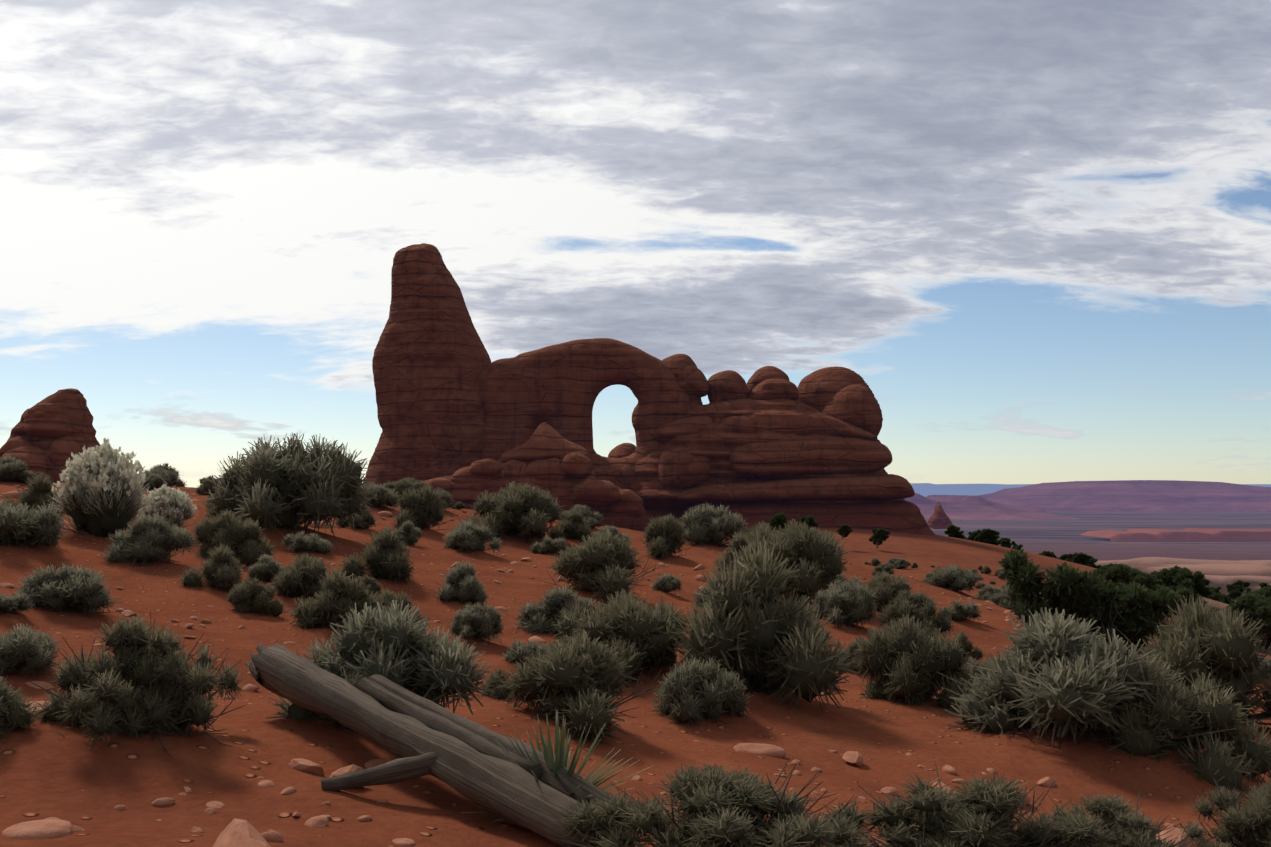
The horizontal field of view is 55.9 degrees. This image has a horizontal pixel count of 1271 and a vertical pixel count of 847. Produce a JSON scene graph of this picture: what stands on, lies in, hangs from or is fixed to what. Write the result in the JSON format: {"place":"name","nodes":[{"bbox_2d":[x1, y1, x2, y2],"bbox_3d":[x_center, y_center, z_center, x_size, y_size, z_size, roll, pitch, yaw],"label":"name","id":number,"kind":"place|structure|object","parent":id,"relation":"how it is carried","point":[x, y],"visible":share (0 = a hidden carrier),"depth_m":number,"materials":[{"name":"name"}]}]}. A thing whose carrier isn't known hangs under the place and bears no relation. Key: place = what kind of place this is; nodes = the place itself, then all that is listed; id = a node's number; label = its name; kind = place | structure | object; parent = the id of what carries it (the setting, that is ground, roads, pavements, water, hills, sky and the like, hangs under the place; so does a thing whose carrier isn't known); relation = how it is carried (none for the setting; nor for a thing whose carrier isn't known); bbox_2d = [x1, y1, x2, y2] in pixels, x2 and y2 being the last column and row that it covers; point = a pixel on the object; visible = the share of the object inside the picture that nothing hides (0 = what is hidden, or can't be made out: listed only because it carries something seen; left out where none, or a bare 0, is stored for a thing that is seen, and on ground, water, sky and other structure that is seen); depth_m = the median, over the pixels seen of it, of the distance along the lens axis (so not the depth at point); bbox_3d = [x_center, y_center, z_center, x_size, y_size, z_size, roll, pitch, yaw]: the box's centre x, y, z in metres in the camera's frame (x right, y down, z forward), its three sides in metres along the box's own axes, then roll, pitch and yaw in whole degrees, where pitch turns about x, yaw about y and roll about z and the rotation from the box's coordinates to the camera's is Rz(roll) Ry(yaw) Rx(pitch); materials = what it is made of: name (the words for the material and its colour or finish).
{"place":"outdoors","nodes":[
{"label":"outdoors","id":0,"kind":"place"},
{"bbox_2d":[0,481,1270,846],"bbox_3d":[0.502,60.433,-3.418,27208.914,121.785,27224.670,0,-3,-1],"label":"ground","id":1,"kind":"structure","parent":0,"point":[72,777],"depth_m":10.38,"materials":[{"name":"sand"}]},
{"bbox_2d":[0,592,34,614],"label":"sagebrush shrub","id":2,"kind":"object","parent":1,"relation":"on","point":[9,603],"visible":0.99,"depth_m":10.85,"materials":[{"name":"green plant"}]},
{"bbox_2d":[0,675,42,742],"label":"sagebrush shrub","id":3,"kind":"object","parent":1,"relation":"on","point":[15,714],"visible":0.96,"depth_m":6.16,"materials":[{"name":"green plant"}]},
{"bbox_2d":[0,455,53,483],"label":"sagebrush shrub","id":4,"kind":"object","parent":1,"relation":"on","point":[12,469],"visible":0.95,"depth_m":37.73,"materials":[{"name":"green plant"}]},
{"bbox_2d":[0,623,64,677],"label":"sagebrush shrub","id":5,"kind":"object","parent":1,"relation":"on","point":[23,647],"visible":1,"depth_m":8.74,"materials":[{"name":"green plant"}]},
{"bbox_2d":[0,471,64,519],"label":"sagebrush shrub","id":6,"kind":"object","parent":1,"relation":"on","point":[38,491],"visible":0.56,"depth_m":19.93,"materials":[{"name":"green plant"}]},
{"bbox_2d":[0,497,68,547],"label":"sagebrush shrub","id":7,"kind":"object","parent":1,"relation":"on","point":[22,525],"visible":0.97,"depth_m":15.85,"materials":[{"name":"green plant"}]},
{"bbox_2d":[2,819,71,838],"bbox_3d":[-2.473,1.698,4.958,0.253,0.085,0.280,1,-2,26],"label":"rock","id":8,"kind":"object","parent":1,"relation":"on","point":[46,829],"visible":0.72,"depth_m":4.91,"materials":[{"name":"stone"}]},
{"bbox_2d":[0,388,99,482],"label":"rock tower","id":9,"kind":"structure","parent":1,"relation":"on","point":[49,434],"depth_m":143.29,"materials":[{"name":"stone"}]},
{"bbox_2d":[9,561,128,615],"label":"sagebrush shrub","id":10,"kind":"object","parent":1,"relation":"on","point":[80,589],"visible":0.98,"depth_m":11.35,"materials":[{"name":"green plant"}]},
{"bbox_2d":[48,438,152,536],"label":"rabbitbrush","id":11,"kind":"object","parent":1,"relation":"on","point":[101,488],"visible":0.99,"depth_m":18.65,"materials":[{"name":"grey plant"}]},
{"bbox_2d":[22,611,247,757],"bbox_3d":[-2.779,1.434,6.626,1.155,0.764,1.389,0,-3,-1],"label":"blackbrush shrub","id":12,"kind":"object","parent":1,"relation":"on","point":[164,688],"visible":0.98,"depth_m":6.44,"materials":[{"name":"green plant"}]},
{"bbox_2d":[100,513,200,565],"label":"sagebrush shrub","id":13,"kind":"object","parent":1,"relation":"on","point":[147,539],"visible":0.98,"depth_m":16.14,"materials":[{"name":"green plant"}]},
{"bbox_2d":[140,473,167,491],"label":"sagebrush shrub","id":14,"kind":"object","parent":1,"relation":"on","point":[153,481],"visible":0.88,"depth_m":39.12,"materials":[{"name":"green plant"}]},
{"bbox_2d":[143,469,179,486],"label":"sagebrush shrub","id":15,"kind":"object","parent":1,"relation":"on","point":[168,476],"visible":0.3,"depth_m":42.03,"materials":[{"name":"green plant"}]},
{"bbox_2d":[137,484,197,528],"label":"rabbitbrush","id":16,"kind":"object","parent":1,"relation":"on","point":[174,506],"visible":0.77,"depth_m":20.99,"materials":[{"name":"grey plant"}]},
{"bbox_2d":[194,478,217,494],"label":"sagebrush shrub","id":17,"kind":"object","parent":1,"relation":"on","point":[203,488],"visible":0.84,"depth_m":38.34,"materials":[{"name":"green plant"}]},
{"bbox_2d":[176,543,247,590],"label":"sagebrush shrub","id":18,"kind":"object","parent":1,"relation":"on","point":[220,570],"visible":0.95,"depth_m":15.09,"materials":[{"name":"green plant"}]},
{"bbox_2d":[191,509,277,564],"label":"sagebrush shrub","id":19,"kind":"object","parent":1,"relation":"on","point":[242,539],"visible":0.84,"depth_m":18.42,"materials":[{"name":"green plant"}]},
{"bbox_2d":[213,818,270,846],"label":"sandstone rock","id":20,"kind":"object","parent":1,"relation":"on","point":[235,832],"visible":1,"depth_m":4.68,"materials":[{"name":"stone"}]},
{"bbox_2d":[225,577,285,616],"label":"sagebrush shrub","id":21,"kind":"object","parent":1,"relation":"on","point":[254,596],"visible":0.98,"depth_m":13.89,"materials":[{"name":"green plant"}]},
{"bbox_2d":[244,554,285,581],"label":"sagebrush shrub","id":22,"kind":"object","parent":1,"relation":"on","point":[259,570],"visible":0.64,"depth_m":16.09,"materials":[{"name":"green plant"}]},
{"bbox_2d":[198,429,376,536],"bbox_3d":[-6.955,1.224,23.843,3.650,2.235,3.437,2,-4,-36],"label":"sagebrush shrub","id":23,"kind":"object","parent":1,"relation":"on","point":[293,485],"visible":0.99,"depth_m":23.16,"materials":[{"name":"green plant"}]},
{"bbox_2d":[288,758,323,774],"bbox_3d":[-1.778,1.863,6.471,0.216,0.085,0.116,9,-7,22],"label":"sandstone rock","id":24,"kind":"object","parent":1,"relation":"on","point":[304,765],"visible":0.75,"depth_m":6.43,"materials":[{"name":"stone"}]},
{"bbox_2d":[265,553,348,599],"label":"sagebrush shrub","id":25,"kind":"object","parent":1,"relation":"on","point":[301,577],"visible":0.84,"depth_m":15.21,"materials":[{"name":"green plant"}]},
{"bbox_2d":[280,530,340,554],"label":"sagebrush shrub","id":26,"kind":"object","parent":1,"relation":"on","point":[306,542],"visible":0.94,"depth_m":21.11,"materials":[{"name":"green plant"}]},
{"bbox_2d":[304,816,328,826],"bbox_3d":[-1.486,1.865,5.568,0.096,0.058,0.101,-1,-3,19],"label":"rock","id":27,"kind":"object","parent":1,"relation":"on","point":[318,821],"visible":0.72,"depth_m":5.56,"materials":[{"name":"stone"}]},
{"bbox_2d":[286,567,398,629],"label":"sagebrush shrub","id":28,"kind":"object","parent":1,"relation":"on","point":[340,595],"visible":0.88,"depth_m":13.05,"materials":[{"name":"green plant"}]},
{"bbox_2d":[335,504,385,529],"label":"sagebrush shrub","id":29,"kind":"object","parent":1,"relation":"on","point":[368,522],"visible":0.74,"depth_m":27.78,"materials":[{"name":"green plant"}]},
{"bbox_2d":[358,574,386,594],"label":"sagebrush shrub","id":30,"kind":"object","parent":1,"relation":"on","point":[375,587],"visible":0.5,"depth_m":17.25,"materials":[{"name":"green plant"}]},
{"bbox_2d":[337,526,415,583],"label":"sagebrush shrub","id":31,"kind":"object","parent":1,"relation":"on","point":[383,556],"visible":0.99,"depth_m":18.11,"materials":[{"name":"green plant"}]},
{"bbox_2d":[360,483,399,508],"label":"sagebrush shrub","id":32,"kind":"object","parent":1,"relation":"on","point":[384,497],"visible":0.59,"depth_m":37.64,"materials":[{"name":"green plant"}]},
{"bbox_2d":[266,600,511,730],"bbox_3d":[-1.560,1.656,7.924,1.433,1.002,1.665,-3,-4,41],"label":"sagebrush shrub","id":33,"kind":"object","parent":1,"relation":"on","point":[395,646],"visible":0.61,"depth_m":7.66,"materials":[{"name":"green plant"}]},
{"bbox_2d":[375,589,429,630],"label":"sagebrush shrub","id":34,"kind":"object","parent":1,"relation":"on","point":[386,596],"visible":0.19,"depth_m":13.75,"materials":[{"name":"green plant"}]},
{"bbox_2d":[384,477,428,499],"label":"sagebrush shrub","id":35,"kind":"object","parent":1,"relation":"on","point":[405,483],"visible":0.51,"depth_m":43.60,"materials":[{"name":"green plant"}]},
{"bbox_2d":[392,520,422,545],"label":"sagebrush shrub","id":36,"kind":"object","parent":1,"relation":"on","point":[409,532],"visible":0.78,"depth_m":26.25,"materials":[{"name":"green plant"}]},
{"bbox_2d":[390,484,461,530],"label":"sagebrush shrub","id":37,"kind":"object","parent":1,"relation":"on","point":[421,508],"visible":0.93,"depth_m":29.73,"materials":[{"name":"green plant"}]},
{"bbox_2d":[245,644,629,846],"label":"fallen log","id":38,"kind":"object","parent":1,"relation":"on","point":[420,736],"visible":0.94,"depth_m":6.26,"materials":[{"name":"grey wood"}]},
{"bbox_2d":[424,561,489,605],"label":"sagebrush shrub","id":39,"kind":"object","parent":1,"relation":"on","point":[462,583],"visible":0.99,"depth_m":17.60,"materials":[{"name":"green plant"}]},
{"bbox_2d":[441,520,503,553],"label":"sagebrush shrub","id":40,"kind":"object","parent":1,"relation":"on","point":[468,536],"visible":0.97,"depth_m":26.34,"materials":[{"name":"green plant"}]},
{"bbox_2d":[448,602,504,643],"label":"sagebrush shrub","id":41,"kind":"object","parent":1,"relation":"on","point":[470,622],"visible":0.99,"depth_m":14.06,"materials":[{"name":"green plant"}]},
{"bbox_2d":[476,667,532,701],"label":"sagebrush shrub","id":42,"kind":"object","parent":1,"relation":"on","point":[492,691],"visible":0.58,"depth_m":9.73,"materials":[{"name":"green plant"}]},
{"bbox_2d":[454,481,565,542],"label":"sagebrush shrub","id":43,"kind":"object","parent":1,"relation":"on","point":[523,511],"visible":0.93,"depth_m":32.88,"materials":[{"name":"green plant"}]},
{"bbox_2d":[499,638,551,665],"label":"sagebrush shrub","id":44,"kind":"object","parent":1,"relation":"on","point":[518,650],"visible":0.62,"depth_m":12.38,"materials":[{"name":"green plant"}]},
{"bbox_2d":[529,536,568,553],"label":"sagebrush shrub","id":45,"kind":"object","parent":1,"relation":"on","point":[547,545],"visible":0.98,"depth_m":30.05,"materials":[{"name":"green plant"}]},
{"bbox_2d":[514,585,602,634],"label":"sagebrush shrub","id":46,"kind":"object","parent":1,"relation":"on","point":[543,617],"visible":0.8,"depth_m":15.54,"materials":[{"name":"green plant"}]},
{"bbox_2d":[467,710,651,821],"bbox_3d":[-0.378,1.785,6.141,0.926,0.648,0.956,-1,-3,23],"label":"yucca","id":47,"kind":"object","parent":1,"relation":"on","point":[561,757],"visible":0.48,"depth_m":6.11,"materials":[{"name":"green plant"}]},
{"bbox_2d":[546,508,594,540],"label":"sagebrush shrub","id":48,"kind":"object","parent":1,"relation":"on","point":[573,525],"visible":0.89,"depth_m":34.10,"materials":[{"name":"green plant"}]},
{"bbox_2d":[558,504,603,528],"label":"sagebrush shrub","id":49,"kind":"object","parent":1,"relation":"on","point":[594,519],"visible":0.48,"depth_m":41.87,"materials":[{"name":"green plant"}]},
{"bbox_2d":[496,629,683,745],"bbox_3d":[-0.457,2.023,9.426,1.523,0.793,1.378,-2,-4,39],"label":"sagebrush shrub","id":50,"kind":"object","parent":1,"relation":"on","point":[577,684],"visible":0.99,"depth_m":9.10,"materials":[{"name":"green plant"}]},
{"bbox_2d":[534,529,678,602],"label":"sagebrush shrub","id":51,"kind":"object","parent":1,"relation":"on","point":[605,566],"visible":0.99,"depth_m":19.79,"materials":[{"name":"green plant"}]},
{"bbox_2d":[591,525,632,547],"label":"sagebrush shrub","id":52,"kind":"object","parent":1,"relation":"on","point":[614,531],"visible":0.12,"depth_m":34.53,"materials":[{"name":"green plant"}]},
{"bbox_2d":[535,588,689,685],"bbox_3d":[-0.236,2.275,12.588,1.825,1.034,1.910,1,-3,-11],"label":"sagebrush shrub","id":53,"kind":"object","parent":1,"relation":"on","point":[644,637],"visible":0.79,"depth_m":12.28,"materials":[{"name":"green plant"}]},
{"bbox_2d":[363,243,935,535],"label":"rock formation","id":54,"kind":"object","parent":1,"relation":"on","point":[464,419],"depth_m":194.14,"materials":[{"name":"stone"}]},
{"bbox_2d":[650,573,682,593],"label":"sagebrush shrub","id":55,"kind":"object","parent":1,"relation":"on","point":[665,583],"visible":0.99,"depth_m":21.98,"materials":[{"name":"green plant"}]},
{"bbox_2d":[636,513,701,559],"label":"sagebrush shrub","id":56,"kind":"object","parent":1,"relation":"on","point":[663,537],"visible":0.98,"depth_m":33.07,"materials":[{"name":"green plant"}]},
{"bbox_2d":[651,654,752,727],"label":"sagebrush shrub","id":57,"kind":"object","parent":1,"relation":"on","point":[693,692],"visible":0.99,"depth_m":10.54,"materials":[{"name":"green plant"}]},
{"bbox_2d":[679,503,751,546],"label":"sagebrush shrub","id":58,"kind":"object","parent":1,"relation":"on","point":[711,525],"visible":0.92,"depth_m":40.93,"materials":[{"name":"green plant"}]},
{"bbox_2d":[552,760,883,846],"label":"blackbrush shrub","id":59,"kind":"object","parent":1,"relation":"on","point":[718,807],"visible":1,"depth_m":5.08,"materials":[{"name":"green plant"}]},
{"bbox_2d":[622,540,859,713],"bbox_3d":[1.153,2.063,11.909,2.310,1.769,1.933,1,-3,-14],"label":"sagebrush shrub","id":60,"kind":"object","parent":1,"relation":"on","point":[753,629],"visible":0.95,"depth_m":11.73,"materials":[{"name":"green plant"}]},
{"bbox_2d":[712,522,788,570],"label":"sagebrush shrub","id":61,"kind":"object","parent":1,"relation":"on","point":[737,540],"visible":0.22,"depth_m":30.41,"materials":[{"name":"green plant"}]},
{"bbox_2d":[733,743,785,757],"bbox_3d":[0.987,2.672,9.709,0.522,0.152,0.206,-8,0,34],"label":"rock","id":62,"kind":"object","parent":1,"relation":"on","point":[769,750],"visible":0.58,"depth_m":9.63,"materials":[{"name":"stone"}]},
{"bbox_2d":[762,512,787,533],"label":"juniper","id":63,"kind":"object","parent":1,"relation":"on","point":[777,520],"visible":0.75,"depth_m":149.28,"materials":[{"name":"green plant"}]},
{"bbox_2d":[738,518,851,603],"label":"sagebrush shrub","id":64,"kind":"object","parent":1,"relation":"on","point":[818,562],"visible":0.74,"depth_m":24.70,"materials":[{"name":"green plant"}]},
{"bbox_2d":[811,581,878,628],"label":"sagebrush shrub","id":65,"kind":"object","parent":1,"relation":"on","point":[846,604],"visible":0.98,"depth_m":21.38,"materials":[{"name":"green plant"}]},
{"bbox_2d":[837,638,866,673],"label":"sagebrush shrub","id":66,"kind":"object","parent":1,"relation":"on","point":[851,649],"visible":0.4,"depth_m":15.77,"materials":[{"name":"green plant"}]},
{"bbox_2d":[842,751,862,766],"bbox_3d":[1.773,2.734,9.764,0.174,0.122,0.276,2,-11,10],"label":"sandstone rock","id":67,"kind":"object","parent":1,"relation":"on","point":[854,758],"visible":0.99,"depth_m":9.71,"materials":[{"name":"stone"}]},
{"bbox_2d":[868,528,889,547],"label":"juniper","id":68,"kind":"object","parent":1,"relation":"on","point":[878,537],"visible":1,"depth_m":149.21,"materials":[{"name":"green plant"}]},
{"bbox_2d":[850,571,931,610],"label":"sagebrush shrub","id":69,"kind":"object","parent":1,"relation":"on","point":[883,587],"visible":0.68,"depth_m":25.25,"materials":[{"name":"green plant"}]},
{"bbox_2d":[876,589,953,639],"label":"sagebrush shrub","id":70,"kind":"object","parent":1,"relation":"on","point":[921,607],"visible":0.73,"depth_m":20.57,"materials":[{"name":"green plant"}]},
{"bbox_2d":[850,614,981,711],"bbox_3d":[3.135,2.697,13.266,1.522,1.205,1.564,0,-3,8],"label":"sagebrush shrub","id":71,"kind":"object","parent":1,"relation":"on","point":[906,659],"visible":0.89,"depth_m":12.98,"materials":[{"name":"green plant"}]},
{"bbox_2d":[927,502,951,528],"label":"spire","id":72,"kind":"structure","parent":1,"relation":"on","point":[939,518],"depth_m":894.47,"materials":[{"name":"stone"}]},
{"bbox_2d":[921,564,984,593],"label":"sagebrush shrub","id":73,"kind":"object","parent":1,"relation":"on","point":[955,578],"visible":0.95,"depth_m":40.92,"materials":[{"name":"green plant"}]},
{"bbox_2d":[936,600,982,621],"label":"sagebrush shrub","id":74,"kind":"object","parent":1,"relation":"on","point":[958,610],"visible":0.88,"depth_m":25.42,"materials":[{"name":"green plant"}]},
{"bbox_2d":[950,630,984,662],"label":"sagebrush shrub","id":75,"kind":"object","parent":1,"relation":"on","point":[966,644],"visible":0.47,"depth_m":18.64,"materials":[{"name":"green plant"}]},
{"bbox_2d":[958,656,994,680],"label":"sagebrush shrub","id":76,"kind":"object","parent":1,"relation":"on","point":[973,665],"visible":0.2,"depth_m":15.77,"materials":[{"name":"green plant"}]},
{"bbox_2d":[817,762,1143,846],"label":"blackbrush shrub","id":77,"kind":"object","parent":1,"relation":"on","point":[982,814],"visible":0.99,"depth_m":5.42,"materials":[{"name":"green plant"}]},
{"bbox_2d":[974,528,999,543],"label":"juniper","id":78,"kind":"object","parent":1,"relation":"on","point":[988,536],"visible":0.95,"depth_m":239.72,"materials":[{"name":"green plant"}]},
{"bbox_2d":[985,585,1019,609],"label":"sagebrush shrub","id":79,"kind":"object","parent":1,"relation":"on","point":[1006,598],"visible":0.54,"depth_m":39.52,"materials":[{"name":"green plant"}]},
{"bbox_2d":[1064,552,1091,564],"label":"juniper","id":80,"kind":"object","parent":1,"relation":"on","point":[1081,558],"visible":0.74,"depth_m":245.41,"materials":[{"name":"green plant"}]},
{"bbox_2d":[998,547,1182,653],"bbox_3d":[7.025,3.266,18.253,2.545,2.687,2.261,1,-3,-20],"label":"juniper tree","id":81,"kind":"object","parent":1,"relation":"on","point":[1131,613],"visible":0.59,"depth_m":18.34,"materials":[{"name":"green plant"}]},
{"bbox_2d":[937,607,1270,751],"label":"sagebrush shrub","id":82,"kind":"object","parent":1,"relation":"on","point":[1063,676],"visible":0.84,"depth_m":11.21,"materials":[{"name":"green plant"}]},
{"bbox_2d":[1020,791,1235,846],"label":"blackbrush shrub","id":83,"kind":"object","parent":1,"relation":"on","point":[1113,810],"visible":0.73,"depth_m":6.42,"materials":[{"name":"green plant"}]},
{"bbox_2d":[1097,563,1174,604],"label":"juniper","id":84,"kind":"object","parent":1,"relation":"on","point":[1117,574],"visible":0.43,"depth_m":79.06,"materials":[{"name":"green plant"}]},
{"bbox_2d":[1134,568,1193,615],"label":"juniper","id":85,"kind":"object","parent":1,"relation":"on","point":[1186,592],"visible":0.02,"depth_m":84.05,"materials":[{"name":"green plant"}]},
{"bbox_2d":[1156,827,1198,846],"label":"sandstone rock","id":86,"kind":"object","parent":1,"relation":"on","point":[1176,831],"visible":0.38,"depth_m":7.13,"materials":[{"name":"stone"}]},
{"bbox_2d":[1087,655,1270,795],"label":"sagebrush shrub","id":87,"kind":"object","parent":1,"relation":"on","point":[1155,718],"visible":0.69,"depth_m":10.90,"materials":[{"name":"green plant"}]},
{"bbox_2d":[1150,565,1214,608],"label":"juniper","id":88,"kind":"object","parent":1,"relation":"on","point":[1175,576],"visible":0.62,"depth_m":95.03,"materials":[{"name":"green plant"}]},
{"bbox_2d":[1115,594,1270,729],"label":"sagebrush shrub","id":89,"kind":"object","parent":1,"relation":"on","point":[1214,644],"visible":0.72,"depth_m":14.39,"materials":[{"name":"green plant"}]},
{"bbox_2d":[1174,763,1270,846],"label":"blackbrush shrub","id":90,"kind":"object","parent":1,"relation":"on","point":[1250,826],"visible":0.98,"depth_m":7.27,"materials":[{"name":"green plant"}]},
{"bbox_2d":[1226,592,1270,650],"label":"juniper","id":91,"kind":"object","parent":1,"relation":"on","point":[1256,607],"visible":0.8,"depth_m":68.42,"materials":[{"name":"green plant"}]},
{"bbox_2d":[0,0,1270,487],"label":"sky","id":92,"kind":"structure","parent":0,"point":[1037,233],"materials":[{"name":"white"}]},
{"bbox_2d":[904,493,1077,519],"bbox_3d":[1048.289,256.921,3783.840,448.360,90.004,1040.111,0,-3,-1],"label":"mesa foothills","id":93,"kind":"structure","parent":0,"point":[961,507],"depth_m":3667.69,"materials":[{"name":"stone"}]},
{"bbox_2d":[910,483,1270,496],"bbox_3d":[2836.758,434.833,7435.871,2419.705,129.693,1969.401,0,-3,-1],"label":"mountains","id":94,"kind":"structure","parent":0,"point":[925,489],"depth_m":7347.54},
{"bbox_2d":[977,480,1270,512],"bbox_3d":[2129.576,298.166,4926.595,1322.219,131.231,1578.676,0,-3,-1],"label":"mesa","id":95,"kind":"structure","parent":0,"point":[1151,496],"depth_m":4795.42,"materials":[{"name":"stone"}]},
{"bbox_2d":[1080,528,1270,541],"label":"red cliffs","id":96,"kind":"structure","parent":0,"point":[1198,535],"depth_m":1989.34,"materials":[{"name":"stone"}]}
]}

